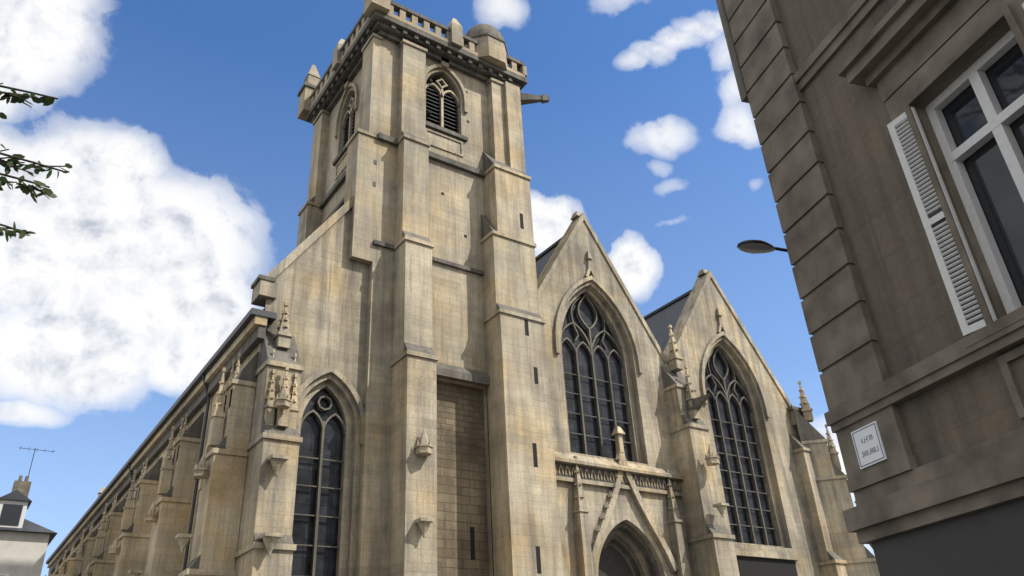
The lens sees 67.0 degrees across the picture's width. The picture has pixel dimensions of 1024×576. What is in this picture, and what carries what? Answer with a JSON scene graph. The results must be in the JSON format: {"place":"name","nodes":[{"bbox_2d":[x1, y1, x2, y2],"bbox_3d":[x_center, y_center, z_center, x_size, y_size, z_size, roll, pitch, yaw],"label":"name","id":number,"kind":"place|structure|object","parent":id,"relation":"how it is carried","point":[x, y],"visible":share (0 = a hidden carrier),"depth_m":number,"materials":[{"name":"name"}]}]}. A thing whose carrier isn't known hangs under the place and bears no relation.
{"place":"outdoors","nodes":[
{"label":"outdoors","id":0,"kind":"place"},
{"bbox_2d":[0,83,71,241],"bbox_3d":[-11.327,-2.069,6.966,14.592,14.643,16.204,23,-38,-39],"label":"tree","id":1,"kind":"object","parent":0,"point":[47,101],"depth_m":7.86,"materials":[{"name":"green plant"}]},
{"bbox_2d":[45,308,276,575],"bbox_3d":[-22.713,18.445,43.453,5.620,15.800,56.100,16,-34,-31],"label":"church wall","id":2,"kind":"structure","parent":0,"point":[147,509],"depth_m":28.25,"materials":[{"name":"beige stone"}]},
{"bbox_2d":[123,375,210,570],"bbox_3d":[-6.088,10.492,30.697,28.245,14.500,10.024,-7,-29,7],"label":"downpipes","id":3,"kind":"object","parent":2,"relation":"attached to","point":[195,479],"visible":0.5,"depth_m":28.43,"materials":[{"name":"grey metal"}]},
{"bbox_2d":[296,0,563,575],"bbox_3d":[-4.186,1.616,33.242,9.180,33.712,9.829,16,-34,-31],"label":"church tower","id":4,"kind":"structure","parent":0,"point":[418,154],"depth_m":30.44,"materials":[{"name":"beige stone"}]},
{"bbox_2d":[465,23,503,39],"bbox_3d":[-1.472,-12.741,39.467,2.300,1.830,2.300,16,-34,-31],"label":"dome","id":5,"kind":"structure","parent":4,"relation":"attached to","point":[480,29],"depth_m":38.40,"materials":[{"name":"grey stone"}]},
{"bbox_2d":[520,93,548,104],"bbox_3d":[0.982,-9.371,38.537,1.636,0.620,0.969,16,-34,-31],"label":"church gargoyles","id":6,"kind":"object","parent":4,"relation":"attached to","point":[525,98],"visible":0.89,"depth_m":38.43,"materials":[{"name":"grey stone"}]},
{"bbox_2d":[0,0,874,575],"label":"sky","id":7,"kind":"structure","parent":0,"point":[179,130],"materials":[{"name":"blue"}]},
{"bbox_2d":[263,237,691,351],"bbox_3d":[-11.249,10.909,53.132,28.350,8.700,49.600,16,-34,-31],"label":"church roofs","id":8,"kind":"structure","parent":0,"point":[658,321],"depth_m":42.45,"materials":[{"name":"grey tile"}]},
{"label":"ground","id":9,"kind":"structure","parent":0,"visible":0},
{"bbox_2d":[0,446,56,575],"bbox_3d":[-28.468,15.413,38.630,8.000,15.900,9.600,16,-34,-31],"label":"street house","id":10,"kind":"structure","parent":9,"relation":"on","point":[24,543],"depth_m":37.86,"materials":[{"name":"paint"}]},
{"bbox_2d":[234,197,879,575],"bbox_3d":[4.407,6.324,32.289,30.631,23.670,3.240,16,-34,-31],"label":"church facade","id":11,"kind":"structure","parent":9,"relation":"on","point":[698,446],"depth_m":32.93,"materials":[{"name":"stone"}]},
{"bbox_2d":[716,0,1023,575],"bbox_3d":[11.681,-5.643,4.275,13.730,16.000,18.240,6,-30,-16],"label":"corner building","id":12,"kind":"structure","parent":9,"relation":"on","point":[890,133],"depth_m":7.40,"materials":[{"name":"stone"}]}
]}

